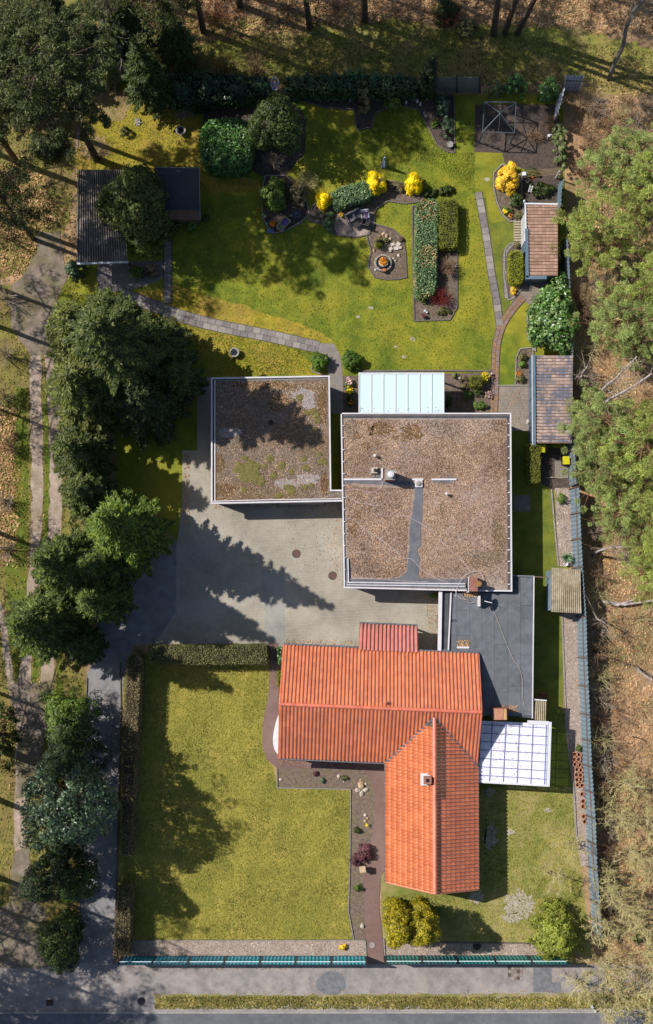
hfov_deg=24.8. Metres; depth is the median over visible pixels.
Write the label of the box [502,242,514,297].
garden path
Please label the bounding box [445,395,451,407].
shrub
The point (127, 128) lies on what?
shrub
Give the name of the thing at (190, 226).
shrub
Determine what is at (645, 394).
brushwood
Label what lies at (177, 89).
rhododendron
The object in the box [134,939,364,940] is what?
bed edge
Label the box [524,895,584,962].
conifer bush
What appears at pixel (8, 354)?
brushwood
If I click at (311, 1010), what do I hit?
kerb
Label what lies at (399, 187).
plant
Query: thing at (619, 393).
birch tree
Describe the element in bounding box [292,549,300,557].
manhole cover
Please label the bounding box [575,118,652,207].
pine tree
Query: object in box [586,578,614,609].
brushwood
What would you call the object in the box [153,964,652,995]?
pavement
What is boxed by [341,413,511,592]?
flat roof house
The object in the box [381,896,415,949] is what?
thuja tree
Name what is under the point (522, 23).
pine tree
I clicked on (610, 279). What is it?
brushwood
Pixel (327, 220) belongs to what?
shrub
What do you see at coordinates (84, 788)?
bed edge
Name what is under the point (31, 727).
dirt track
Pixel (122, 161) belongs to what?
lawn
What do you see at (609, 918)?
brushwood
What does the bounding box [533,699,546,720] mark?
lean to roof
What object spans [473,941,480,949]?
manhole cover
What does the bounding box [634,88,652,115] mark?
brushwood
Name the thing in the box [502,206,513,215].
plant
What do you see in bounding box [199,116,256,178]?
laurel dome
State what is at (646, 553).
pine tree
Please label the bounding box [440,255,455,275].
bare shrub
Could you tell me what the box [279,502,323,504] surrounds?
garage door
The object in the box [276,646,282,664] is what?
hedge
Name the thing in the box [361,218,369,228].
garden armchair
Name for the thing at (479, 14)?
fallen leaves
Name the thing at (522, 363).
plant
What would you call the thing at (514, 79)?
laurel
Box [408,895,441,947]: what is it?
thuja tree
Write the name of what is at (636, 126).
brushwood
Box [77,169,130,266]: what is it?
carport
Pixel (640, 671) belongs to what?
birch tree
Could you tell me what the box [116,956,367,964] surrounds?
street fence
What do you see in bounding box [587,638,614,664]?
brushwood
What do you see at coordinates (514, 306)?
garden path
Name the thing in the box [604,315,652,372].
pine tree
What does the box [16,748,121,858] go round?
holly tree
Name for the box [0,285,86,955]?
track verge
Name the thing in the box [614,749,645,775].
brushwood
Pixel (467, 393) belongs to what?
plant
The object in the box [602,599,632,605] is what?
fallen log
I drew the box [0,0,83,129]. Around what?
pine tree
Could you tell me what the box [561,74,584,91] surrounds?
corrugated fence
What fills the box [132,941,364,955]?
gravel strip
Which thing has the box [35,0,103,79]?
spruce tree
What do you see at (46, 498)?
track grass strip
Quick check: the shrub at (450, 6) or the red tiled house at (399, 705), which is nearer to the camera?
the red tiled house at (399, 705)
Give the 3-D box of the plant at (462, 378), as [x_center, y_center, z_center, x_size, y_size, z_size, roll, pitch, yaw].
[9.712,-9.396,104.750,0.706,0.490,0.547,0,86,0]
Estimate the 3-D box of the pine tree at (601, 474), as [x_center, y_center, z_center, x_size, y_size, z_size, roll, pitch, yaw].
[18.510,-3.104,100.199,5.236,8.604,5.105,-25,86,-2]
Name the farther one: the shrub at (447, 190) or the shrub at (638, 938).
the shrub at (447, 190)
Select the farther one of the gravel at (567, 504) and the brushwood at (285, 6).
the brushwood at (285, 6)
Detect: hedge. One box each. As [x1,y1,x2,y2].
[113,879,135,957]
[119,738,140,856]
[120,650,146,740]
[147,642,269,666]
[169,67,272,114]
[275,669,280,687]
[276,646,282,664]
[281,72,418,103]
[330,181,372,212]
[413,198,438,301]
[436,197,458,252]
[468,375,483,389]
[506,249,524,286]
[523,443,541,484]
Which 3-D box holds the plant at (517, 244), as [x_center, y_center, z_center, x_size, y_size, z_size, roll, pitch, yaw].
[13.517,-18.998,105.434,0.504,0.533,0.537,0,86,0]
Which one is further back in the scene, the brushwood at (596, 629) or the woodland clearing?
the woodland clearing
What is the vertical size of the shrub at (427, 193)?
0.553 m
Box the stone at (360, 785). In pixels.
[358,781,363,788]
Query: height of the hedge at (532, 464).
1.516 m
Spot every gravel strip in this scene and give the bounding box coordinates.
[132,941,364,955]
[386,943,541,954]
[555,488,572,566]
[561,613,587,865]
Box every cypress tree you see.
[40,684,99,740]
[41,727,115,790]
[415,53,437,102]
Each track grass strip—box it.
[31,397,49,682]
[56,650,62,706]
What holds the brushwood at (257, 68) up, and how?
on the woodland clearing
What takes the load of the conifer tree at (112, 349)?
on the lawn at (329, 123)
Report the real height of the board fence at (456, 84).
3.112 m
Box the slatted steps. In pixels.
[514,221,520,244]
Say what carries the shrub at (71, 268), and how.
on the lawn at (329, 123)
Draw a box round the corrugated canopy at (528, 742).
[479,720,551,786]
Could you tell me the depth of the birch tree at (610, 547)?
100.11 m
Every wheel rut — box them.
[0,602,13,695]
[13,355,43,852]
[41,355,61,681]
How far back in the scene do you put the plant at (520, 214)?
105.48 m
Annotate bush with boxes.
[36,904,85,975]
[55,877,78,903]
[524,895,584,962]
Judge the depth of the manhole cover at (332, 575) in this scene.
103.91 m
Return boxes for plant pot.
[447,141,452,147]
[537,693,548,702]
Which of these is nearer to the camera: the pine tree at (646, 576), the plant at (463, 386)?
the pine tree at (646, 576)
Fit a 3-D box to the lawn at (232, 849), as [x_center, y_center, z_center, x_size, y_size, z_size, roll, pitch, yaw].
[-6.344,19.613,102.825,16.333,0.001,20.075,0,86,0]
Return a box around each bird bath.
[176,125,185,134]
[230,347,238,356]
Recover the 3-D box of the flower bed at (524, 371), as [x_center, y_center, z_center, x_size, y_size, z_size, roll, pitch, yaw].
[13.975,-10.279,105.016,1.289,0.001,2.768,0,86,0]
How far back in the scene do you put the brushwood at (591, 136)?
105.18 m
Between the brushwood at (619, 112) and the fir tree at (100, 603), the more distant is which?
the brushwood at (619, 112)
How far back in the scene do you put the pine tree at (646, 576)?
98.36 m
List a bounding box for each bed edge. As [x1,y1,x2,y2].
[77,678,87,963]
[113,662,121,964]
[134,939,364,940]
[261,175,309,233]
[276,769,353,939]
[293,95,455,152]
[308,180,423,237]
[357,370,491,371]
[366,223,406,279]
[411,205,457,320]
[432,941,534,943]
[493,163,523,222]
[503,243,525,300]
[514,347,533,385]
[526,310,535,351]
[550,489,558,565]
[561,613,576,835]
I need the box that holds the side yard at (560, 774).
[479,713,571,786]
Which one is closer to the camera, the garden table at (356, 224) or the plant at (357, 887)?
the plant at (357, 887)
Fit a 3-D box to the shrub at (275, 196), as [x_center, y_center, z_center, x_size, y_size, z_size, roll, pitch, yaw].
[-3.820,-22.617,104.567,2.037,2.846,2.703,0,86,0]
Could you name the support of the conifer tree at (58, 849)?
on the track verge at (8, 779)
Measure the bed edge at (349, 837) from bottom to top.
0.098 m
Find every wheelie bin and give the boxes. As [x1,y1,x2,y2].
[540,444,545,453]
[561,456,569,464]
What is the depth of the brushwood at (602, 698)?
102.30 m
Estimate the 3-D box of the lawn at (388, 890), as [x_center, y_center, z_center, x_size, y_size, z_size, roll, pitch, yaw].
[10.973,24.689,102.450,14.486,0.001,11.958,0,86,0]
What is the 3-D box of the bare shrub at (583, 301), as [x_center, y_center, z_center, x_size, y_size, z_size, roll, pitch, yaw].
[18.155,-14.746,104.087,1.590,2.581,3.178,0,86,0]
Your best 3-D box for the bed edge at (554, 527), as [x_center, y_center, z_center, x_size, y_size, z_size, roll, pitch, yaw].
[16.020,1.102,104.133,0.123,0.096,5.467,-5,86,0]
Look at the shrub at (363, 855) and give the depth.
101.92 m
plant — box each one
[338,944,346,950]
[341,775,347,780]
[343,382,353,395]
[345,396,354,406]
[353,826,360,833]
[353,884,361,891]
[374,237,380,243]
[374,242,382,248]
[381,237,389,242]
[388,181,405,192]
[431,118,438,127]
[436,307,451,314]
[451,372,459,378]
[459,383,468,389]
[460,376,467,382]
[462,390,471,400]
[472,389,482,396]
[473,401,487,409]
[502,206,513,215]
[510,287,516,295]
[513,241,519,248]
[514,211,523,220]
[515,375,524,382]
[517,352,526,361]
[518,361,526,368]
[556,492,566,504]
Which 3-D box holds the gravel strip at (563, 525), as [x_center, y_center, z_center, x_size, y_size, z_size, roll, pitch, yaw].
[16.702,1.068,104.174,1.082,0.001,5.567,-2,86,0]
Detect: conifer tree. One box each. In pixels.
[0,700,22,774]
[41,699,101,755]
[43,354,122,445]
[44,299,88,366]
[44,806,106,860]
[49,425,118,482]
[58,467,118,525]
[61,300,188,423]
[61,857,100,901]
[86,285,143,318]
[94,178,144,244]
[98,163,180,247]
[111,375,190,450]
[120,202,178,262]
[139,315,200,369]
[159,357,209,408]
[246,90,305,154]
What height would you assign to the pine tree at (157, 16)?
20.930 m
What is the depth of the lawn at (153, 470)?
104.49 m
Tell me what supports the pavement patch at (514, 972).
on the pavement at (379, 979)
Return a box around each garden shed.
[154,167,200,224]
[521,200,557,282]
[528,355,572,444]
[534,568,580,612]
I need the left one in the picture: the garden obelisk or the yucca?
the garden obelisk
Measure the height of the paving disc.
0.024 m
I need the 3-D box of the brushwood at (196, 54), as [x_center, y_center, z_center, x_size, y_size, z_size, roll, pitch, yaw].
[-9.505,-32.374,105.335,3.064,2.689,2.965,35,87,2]
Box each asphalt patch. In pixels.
[316,971,345,994]
[533,968,560,992]
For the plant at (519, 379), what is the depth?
104.55 m
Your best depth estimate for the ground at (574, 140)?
104.44 m
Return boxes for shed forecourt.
[96,260,162,291]
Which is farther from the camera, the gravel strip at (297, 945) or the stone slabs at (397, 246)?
the stone slabs at (397, 246)
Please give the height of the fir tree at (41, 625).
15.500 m
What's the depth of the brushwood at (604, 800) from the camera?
101.68 m
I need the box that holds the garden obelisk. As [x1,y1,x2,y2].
[381,157,385,167]
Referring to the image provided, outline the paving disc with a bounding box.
[368,942,374,948]
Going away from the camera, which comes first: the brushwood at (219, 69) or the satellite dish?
the satellite dish
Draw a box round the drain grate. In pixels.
[46,1000,52,1005]
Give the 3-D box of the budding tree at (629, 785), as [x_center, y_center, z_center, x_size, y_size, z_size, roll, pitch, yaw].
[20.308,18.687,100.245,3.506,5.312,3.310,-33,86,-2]
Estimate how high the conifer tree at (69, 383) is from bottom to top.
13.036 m
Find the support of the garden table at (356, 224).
on the patio gravel at (342, 226)
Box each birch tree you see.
[568,342,596,388]
[585,355,643,414]
[586,596,627,642]
[588,368,652,428]
[591,527,632,560]
[607,0,652,80]
[625,663,652,694]
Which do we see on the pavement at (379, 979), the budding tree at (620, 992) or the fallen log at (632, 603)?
the budding tree at (620, 992)
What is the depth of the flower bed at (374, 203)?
105.89 m
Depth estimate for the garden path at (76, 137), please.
106.21 m
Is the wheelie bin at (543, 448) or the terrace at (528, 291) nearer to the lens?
the wheelie bin at (543, 448)
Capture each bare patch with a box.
[79,132,109,163]
[93,84,132,120]
[467,891,483,903]
[482,822,498,850]
[483,787,495,796]
[501,912,522,922]
[502,888,534,918]
[506,829,514,834]
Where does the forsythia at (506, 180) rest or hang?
on the flower bed at (503, 200)
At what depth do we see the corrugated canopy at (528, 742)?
100.53 m
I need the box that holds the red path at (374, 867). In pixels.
[262,643,383,963]
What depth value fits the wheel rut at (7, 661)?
103.54 m
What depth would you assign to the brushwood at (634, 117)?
105.47 m
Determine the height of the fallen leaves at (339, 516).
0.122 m
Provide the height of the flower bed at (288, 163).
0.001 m
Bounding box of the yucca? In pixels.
[561,552,573,562]
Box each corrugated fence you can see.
[553,88,564,122]
[556,180,563,210]
[560,237,576,485]
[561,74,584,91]
[569,486,601,937]
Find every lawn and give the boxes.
[57,67,569,585]
[75,76,260,194]
[118,439,182,504]
[119,286,334,375]
[119,651,352,939]
[381,787,590,957]
[484,196,513,313]
[513,431,563,712]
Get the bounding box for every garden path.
[75,114,79,147]
[121,288,319,352]
[163,226,171,303]
[474,191,502,327]
[489,294,525,412]
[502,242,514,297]
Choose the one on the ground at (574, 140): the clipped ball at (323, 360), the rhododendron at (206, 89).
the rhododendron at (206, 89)
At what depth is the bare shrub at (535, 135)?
105.80 m
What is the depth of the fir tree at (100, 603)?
97.62 m
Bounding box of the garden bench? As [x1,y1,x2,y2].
[276,216,290,233]
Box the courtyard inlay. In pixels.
[260,571,284,646]
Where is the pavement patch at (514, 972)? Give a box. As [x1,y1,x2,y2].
[508,966,521,979]
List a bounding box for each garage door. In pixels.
[227,503,271,504]
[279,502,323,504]
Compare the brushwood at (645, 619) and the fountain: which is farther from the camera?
the fountain
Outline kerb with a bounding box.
[0,1011,652,1013]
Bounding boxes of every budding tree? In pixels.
[540,867,574,897]
[554,961,596,1007]
[561,836,590,861]
[576,949,640,995]
[579,904,624,950]
[581,986,631,1023]
[588,858,638,908]
[589,795,646,839]
[591,878,652,934]
[594,961,643,1019]
[598,762,650,808]
[611,829,652,875]
[614,900,652,947]
[622,805,652,847]
[622,954,652,1018]
[623,928,652,977]
[624,999,652,1023]
[627,855,652,899]
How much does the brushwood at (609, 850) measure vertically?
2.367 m
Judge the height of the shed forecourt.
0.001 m
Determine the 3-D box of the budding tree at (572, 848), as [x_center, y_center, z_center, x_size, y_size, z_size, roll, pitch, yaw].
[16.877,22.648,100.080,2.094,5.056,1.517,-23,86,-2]
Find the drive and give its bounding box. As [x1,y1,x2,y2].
[78,540,175,962]
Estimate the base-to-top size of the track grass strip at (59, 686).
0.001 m
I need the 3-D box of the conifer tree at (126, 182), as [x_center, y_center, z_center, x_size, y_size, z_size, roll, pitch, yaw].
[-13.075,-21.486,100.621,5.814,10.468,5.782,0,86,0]
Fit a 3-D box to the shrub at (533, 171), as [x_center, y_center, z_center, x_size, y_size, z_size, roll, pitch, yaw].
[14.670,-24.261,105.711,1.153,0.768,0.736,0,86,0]
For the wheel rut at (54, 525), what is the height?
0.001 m
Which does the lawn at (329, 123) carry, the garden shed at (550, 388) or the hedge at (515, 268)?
the garden shed at (550, 388)
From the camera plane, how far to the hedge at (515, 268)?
104.56 m
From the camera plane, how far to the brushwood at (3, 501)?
103.37 m
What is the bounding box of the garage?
[211,375,341,504]
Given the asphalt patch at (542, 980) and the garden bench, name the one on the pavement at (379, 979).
the asphalt patch at (542, 980)
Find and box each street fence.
[49,958,73,966]
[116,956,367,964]
[384,955,570,964]
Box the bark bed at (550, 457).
[540,448,569,488]
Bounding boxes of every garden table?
[293,210,301,218]
[353,221,360,228]
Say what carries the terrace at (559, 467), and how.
on the bark bed at (550, 457)
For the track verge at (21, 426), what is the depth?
104.22 m
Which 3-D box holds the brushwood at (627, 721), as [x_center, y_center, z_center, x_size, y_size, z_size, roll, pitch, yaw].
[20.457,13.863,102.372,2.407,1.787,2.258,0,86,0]
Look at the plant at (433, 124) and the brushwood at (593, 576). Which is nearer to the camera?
the brushwood at (593, 576)
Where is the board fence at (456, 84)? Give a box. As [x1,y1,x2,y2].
[433,76,480,92]
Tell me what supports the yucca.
on the gravel strip at (563, 525)
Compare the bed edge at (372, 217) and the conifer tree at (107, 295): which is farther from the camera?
the bed edge at (372, 217)
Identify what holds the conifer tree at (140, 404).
on the lawn at (329, 123)
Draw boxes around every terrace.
[498,386,528,430]
[510,281,546,304]
[514,495,529,510]
[555,461,567,477]
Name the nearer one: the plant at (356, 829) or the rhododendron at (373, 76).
the plant at (356, 829)
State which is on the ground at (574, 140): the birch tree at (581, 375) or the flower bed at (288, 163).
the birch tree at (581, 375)
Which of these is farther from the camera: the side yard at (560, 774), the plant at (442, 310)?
the plant at (442, 310)
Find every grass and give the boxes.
[0,15,652,1009]
[76,78,585,940]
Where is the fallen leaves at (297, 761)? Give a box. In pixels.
[129,453,633,996]
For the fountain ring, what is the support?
on the flower bed at (376, 232)
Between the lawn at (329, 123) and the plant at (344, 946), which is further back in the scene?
the lawn at (329, 123)
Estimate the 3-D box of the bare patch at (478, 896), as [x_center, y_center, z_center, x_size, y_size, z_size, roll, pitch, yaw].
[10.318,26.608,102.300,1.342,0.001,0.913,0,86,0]
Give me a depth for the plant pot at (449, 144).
105.92 m
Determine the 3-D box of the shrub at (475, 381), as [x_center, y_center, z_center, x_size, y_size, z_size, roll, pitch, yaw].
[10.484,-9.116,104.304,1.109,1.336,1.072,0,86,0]
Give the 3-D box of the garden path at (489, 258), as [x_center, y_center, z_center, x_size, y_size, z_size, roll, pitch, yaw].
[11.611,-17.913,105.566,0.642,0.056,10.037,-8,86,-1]
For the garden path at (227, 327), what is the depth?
105.19 m
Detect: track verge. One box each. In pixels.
[0,77,75,278]
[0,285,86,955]
[5,387,27,679]
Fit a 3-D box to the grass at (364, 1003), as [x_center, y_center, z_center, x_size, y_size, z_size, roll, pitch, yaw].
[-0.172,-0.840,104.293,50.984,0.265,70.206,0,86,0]
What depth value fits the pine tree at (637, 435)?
96.06 m
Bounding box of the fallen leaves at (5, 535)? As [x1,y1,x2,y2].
[0,148,65,566]
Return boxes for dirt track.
[0,847,48,968]
[8,230,67,355]
[8,679,54,798]
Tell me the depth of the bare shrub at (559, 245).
103.55 m
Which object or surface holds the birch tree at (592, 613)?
on the ground at (574, 140)
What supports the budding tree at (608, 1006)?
on the grass verge at (505, 995)
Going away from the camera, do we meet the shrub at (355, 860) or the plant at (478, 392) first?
the shrub at (355, 860)
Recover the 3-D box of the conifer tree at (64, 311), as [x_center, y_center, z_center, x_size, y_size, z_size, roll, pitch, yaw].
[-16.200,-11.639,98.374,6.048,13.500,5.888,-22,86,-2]
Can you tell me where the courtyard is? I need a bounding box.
[154,377,437,649]
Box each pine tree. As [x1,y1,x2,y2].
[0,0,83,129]
[0,0,122,165]
[0,44,44,164]
[0,157,57,254]
[88,0,202,43]
[152,0,228,33]
[236,0,242,8]
[303,0,328,29]
[361,0,367,22]
[490,0,500,37]
[502,0,517,35]
[514,0,536,35]
[551,187,649,286]
[556,379,634,463]
[561,429,638,513]
[566,266,652,353]
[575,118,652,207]
[588,479,650,545]
[591,398,652,499]
[600,135,652,242]
[602,445,652,549]
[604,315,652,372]
[607,241,652,328]
[617,537,652,609]
[620,517,652,584]
[634,397,652,465]
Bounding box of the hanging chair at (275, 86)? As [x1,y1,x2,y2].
[270,76,279,90]
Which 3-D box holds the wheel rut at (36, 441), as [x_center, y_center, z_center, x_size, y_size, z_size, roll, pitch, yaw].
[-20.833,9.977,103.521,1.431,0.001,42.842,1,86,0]
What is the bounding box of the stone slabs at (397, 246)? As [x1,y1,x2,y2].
[388,241,401,251]
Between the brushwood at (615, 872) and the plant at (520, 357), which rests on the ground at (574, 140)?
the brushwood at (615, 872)
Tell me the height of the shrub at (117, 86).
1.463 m
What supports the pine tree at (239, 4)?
on the ground at (574, 140)
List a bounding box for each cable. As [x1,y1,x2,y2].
[345,519,466,599]
[363,578,426,581]
[394,515,475,576]
[491,606,530,710]
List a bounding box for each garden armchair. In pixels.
[345,211,354,223]
[352,207,362,219]
[361,209,368,219]
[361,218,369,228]
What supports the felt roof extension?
on the ground at (574, 140)
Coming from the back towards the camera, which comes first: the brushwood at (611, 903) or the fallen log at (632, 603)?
the fallen log at (632, 603)
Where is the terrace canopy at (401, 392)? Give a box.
[358,373,443,412]
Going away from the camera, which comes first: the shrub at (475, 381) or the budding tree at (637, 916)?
the budding tree at (637, 916)
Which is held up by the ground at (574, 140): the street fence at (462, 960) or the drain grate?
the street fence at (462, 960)
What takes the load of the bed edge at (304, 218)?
on the flower bed at (271, 216)
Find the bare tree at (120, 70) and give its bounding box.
[89,0,140,75]
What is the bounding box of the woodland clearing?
[0,0,652,95]
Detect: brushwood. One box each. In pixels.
[0,225,22,247]
[0,281,16,312]
[0,336,17,367]
[0,381,16,409]
[0,437,19,458]
[0,494,14,511]
[0,536,19,561]
[186,40,212,69]
[202,0,242,38]
[208,54,238,74]
[239,48,267,77]
[266,0,303,20]
[319,0,350,28]
[379,0,416,26]
[430,0,467,30]
[566,84,601,116]
[569,114,599,140]
[569,154,594,183]
[570,328,601,365]
[574,614,610,646]
[575,125,603,156]
[576,284,602,304]
[577,162,597,179]
[578,299,601,327]
[578,361,601,386]
[579,269,606,291]
[579,382,604,414]
[581,95,609,123]
[582,726,618,756]
[583,683,615,713]
[584,520,605,539]
[584,563,608,587]
[586,132,614,155]
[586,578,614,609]
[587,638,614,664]
[587,664,613,692]
[589,837,623,866]
[591,706,618,737]
[592,111,625,140]
[592,743,626,780]
[593,769,619,796]
[594,787,620,819]
[596,268,621,292]
[596,815,619,841]
[597,857,624,888]
[600,608,622,640]
[600,893,623,914]
[602,905,627,934]
[606,516,632,541]
[609,101,630,126]
[613,696,635,729]
[614,130,636,150]
[614,621,640,653]
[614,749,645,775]
[615,394,639,414]
[616,541,638,568]
[621,105,648,129]
[625,117,648,140]
[626,606,652,632]
[631,782,652,807]
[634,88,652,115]
[634,693,652,721]
[636,383,652,406]
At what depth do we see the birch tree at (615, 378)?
95.96 m
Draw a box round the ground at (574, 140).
[0,0,652,963]
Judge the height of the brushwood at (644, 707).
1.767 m
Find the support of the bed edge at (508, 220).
on the flower bed at (503, 200)
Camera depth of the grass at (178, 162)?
102.64 m
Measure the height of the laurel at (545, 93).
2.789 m
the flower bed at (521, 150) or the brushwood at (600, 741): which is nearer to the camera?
the brushwood at (600, 741)
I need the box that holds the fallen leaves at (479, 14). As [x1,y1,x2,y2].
[137,0,652,1009]
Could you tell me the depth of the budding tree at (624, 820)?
99.41 m
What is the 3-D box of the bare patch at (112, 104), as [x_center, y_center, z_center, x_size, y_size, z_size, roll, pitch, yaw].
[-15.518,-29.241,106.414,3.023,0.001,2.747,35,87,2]
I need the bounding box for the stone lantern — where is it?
[359,866,365,872]
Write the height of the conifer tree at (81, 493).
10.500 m
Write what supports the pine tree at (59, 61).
on the bare patch at (98, 150)
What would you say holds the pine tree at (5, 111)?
on the track verge at (45, 172)
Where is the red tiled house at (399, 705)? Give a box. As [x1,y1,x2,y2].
[273,622,506,894]
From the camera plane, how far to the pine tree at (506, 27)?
103.89 m
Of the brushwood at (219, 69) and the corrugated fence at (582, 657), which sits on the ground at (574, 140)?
the corrugated fence at (582, 657)
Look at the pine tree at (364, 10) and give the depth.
104.99 m
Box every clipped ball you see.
[310,350,329,371]
[342,349,362,370]
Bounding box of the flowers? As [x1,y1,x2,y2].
[481,372,488,380]
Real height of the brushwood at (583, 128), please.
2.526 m
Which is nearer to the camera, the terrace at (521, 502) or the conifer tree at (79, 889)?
the conifer tree at (79, 889)
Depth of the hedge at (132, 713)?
101.19 m
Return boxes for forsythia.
[315,188,331,212]
[367,168,386,195]
[404,170,423,196]
[495,161,519,197]
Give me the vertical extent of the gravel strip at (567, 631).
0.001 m
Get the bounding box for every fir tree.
[2,585,96,667]
[30,522,93,609]
[64,622,109,664]
[73,577,138,626]
[74,542,137,589]
[82,486,177,579]
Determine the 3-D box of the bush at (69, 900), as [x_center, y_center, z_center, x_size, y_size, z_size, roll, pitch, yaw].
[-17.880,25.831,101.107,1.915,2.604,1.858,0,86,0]
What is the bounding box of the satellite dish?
[477,595,491,607]
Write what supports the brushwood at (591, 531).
on the ground at (574, 140)
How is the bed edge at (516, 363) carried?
on the flower bed at (524, 371)
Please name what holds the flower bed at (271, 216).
on the lawn at (329, 123)
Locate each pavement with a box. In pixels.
[0,963,154,1011]
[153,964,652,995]
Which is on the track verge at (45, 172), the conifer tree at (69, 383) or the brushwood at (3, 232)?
the brushwood at (3, 232)
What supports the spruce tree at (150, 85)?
on the lawn at (329, 123)
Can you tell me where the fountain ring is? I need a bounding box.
[369,249,396,277]
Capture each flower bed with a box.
[165,95,305,175]
[262,176,307,231]
[277,768,374,938]
[303,97,453,151]
[310,182,421,234]
[343,372,490,412]
[367,225,405,278]
[413,207,455,319]
[474,104,562,202]
[494,165,521,220]
[507,245,523,298]
[516,348,531,384]
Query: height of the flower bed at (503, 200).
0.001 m
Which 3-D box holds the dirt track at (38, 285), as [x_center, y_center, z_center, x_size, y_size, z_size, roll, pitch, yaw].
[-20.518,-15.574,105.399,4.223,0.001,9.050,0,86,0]
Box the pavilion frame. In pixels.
[479,101,516,143]
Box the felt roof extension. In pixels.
[437,575,533,717]
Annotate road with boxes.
[0,1012,652,1023]
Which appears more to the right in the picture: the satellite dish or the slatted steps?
the slatted steps
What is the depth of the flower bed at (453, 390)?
104.86 m
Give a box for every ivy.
[551,126,567,178]
[552,122,562,139]
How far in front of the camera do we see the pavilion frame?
103.93 m
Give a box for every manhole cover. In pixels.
[138,997,144,1004]
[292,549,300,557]
[328,571,336,579]
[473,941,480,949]
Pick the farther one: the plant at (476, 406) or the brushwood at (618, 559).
the plant at (476, 406)
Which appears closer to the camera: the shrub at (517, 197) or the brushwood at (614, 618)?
the brushwood at (614, 618)
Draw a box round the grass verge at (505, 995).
[153,992,652,1007]
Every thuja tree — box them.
[17,846,84,903]
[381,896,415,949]
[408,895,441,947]
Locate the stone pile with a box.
[134,118,141,125]
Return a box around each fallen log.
[601,600,651,605]
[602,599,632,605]
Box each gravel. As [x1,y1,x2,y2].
[132,488,587,956]
[334,210,375,235]
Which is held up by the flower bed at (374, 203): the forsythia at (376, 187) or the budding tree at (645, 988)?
the forsythia at (376, 187)
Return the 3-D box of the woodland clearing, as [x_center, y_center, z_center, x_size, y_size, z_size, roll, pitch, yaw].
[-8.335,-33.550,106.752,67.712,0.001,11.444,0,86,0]
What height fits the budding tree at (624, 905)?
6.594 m
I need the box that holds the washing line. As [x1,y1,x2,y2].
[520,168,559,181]
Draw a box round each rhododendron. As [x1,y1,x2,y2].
[166,79,190,113]
[199,74,220,95]
[229,76,252,107]
[254,77,272,100]
[299,71,313,84]
[367,71,377,81]
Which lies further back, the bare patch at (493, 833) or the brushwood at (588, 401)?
the brushwood at (588, 401)
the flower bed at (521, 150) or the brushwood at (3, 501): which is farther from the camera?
the flower bed at (521, 150)
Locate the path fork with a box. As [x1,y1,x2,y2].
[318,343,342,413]
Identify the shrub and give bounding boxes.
[28,129,66,166]
[64,259,85,280]
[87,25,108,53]
[107,72,121,92]
[119,126,130,136]
[127,266,143,281]
[145,264,161,278]
[174,108,194,120]
[181,221,196,234]
[202,214,209,223]
[258,175,286,213]
[261,151,282,171]
[289,181,307,208]
[292,167,321,194]
[323,211,334,230]
[349,853,361,865]
[355,843,373,863]
[357,81,370,113]
[383,93,401,112]
[422,188,436,198]
[430,287,452,307]
[432,0,461,28]
[434,185,453,196]
[435,93,450,118]
[440,118,454,140]
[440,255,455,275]
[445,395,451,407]
[455,16,480,39]
[483,79,504,99]
[509,191,525,206]
[524,167,539,176]
[524,271,580,355]
[525,126,546,141]
[529,181,555,196]
[541,114,558,133]
[549,241,561,262]
[577,281,594,321]
[632,935,641,942]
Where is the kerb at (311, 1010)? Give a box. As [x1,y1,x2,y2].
[153,1004,650,1011]
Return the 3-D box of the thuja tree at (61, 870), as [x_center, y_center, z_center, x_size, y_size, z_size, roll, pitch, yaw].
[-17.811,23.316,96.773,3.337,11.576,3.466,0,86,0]
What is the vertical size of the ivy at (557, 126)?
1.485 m
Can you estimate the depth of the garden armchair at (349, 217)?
105.39 m
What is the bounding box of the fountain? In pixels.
[374,254,391,271]
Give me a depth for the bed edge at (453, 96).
106.30 m
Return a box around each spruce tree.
[3,97,33,131]
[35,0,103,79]
[94,0,159,70]
[121,35,176,119]
[155,2,199,75]
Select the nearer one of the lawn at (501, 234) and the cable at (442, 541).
the cable at (442, 541)
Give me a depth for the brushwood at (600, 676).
102.45 m
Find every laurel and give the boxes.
[342,67,362,77]
[499,73,528,98]
[536,75,558,103]
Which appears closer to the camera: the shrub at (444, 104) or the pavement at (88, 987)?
the pavement at (88, 987)
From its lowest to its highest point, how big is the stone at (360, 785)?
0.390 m
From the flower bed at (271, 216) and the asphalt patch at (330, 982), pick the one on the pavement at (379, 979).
the asphalt patch at (330, 982)
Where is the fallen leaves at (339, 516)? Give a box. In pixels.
[281,388,526,578]
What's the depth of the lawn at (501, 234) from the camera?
105.68 m
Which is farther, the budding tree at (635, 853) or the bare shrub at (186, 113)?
the bare shrub at (186, 113)
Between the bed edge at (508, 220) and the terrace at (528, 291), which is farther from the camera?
the bed edge at (508, 220)
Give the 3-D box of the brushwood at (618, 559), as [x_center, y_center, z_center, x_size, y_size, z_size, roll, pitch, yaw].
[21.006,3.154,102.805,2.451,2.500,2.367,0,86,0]
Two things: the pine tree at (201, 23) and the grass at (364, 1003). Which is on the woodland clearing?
the pine tree at (201, 23)
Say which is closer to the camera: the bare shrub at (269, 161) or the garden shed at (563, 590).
the garden shed at (563, 590)
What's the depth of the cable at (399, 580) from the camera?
100.72 m
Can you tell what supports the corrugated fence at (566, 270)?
on the lawn at (329, 123)
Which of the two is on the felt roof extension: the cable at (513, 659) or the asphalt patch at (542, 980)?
the cable at (513, 659)

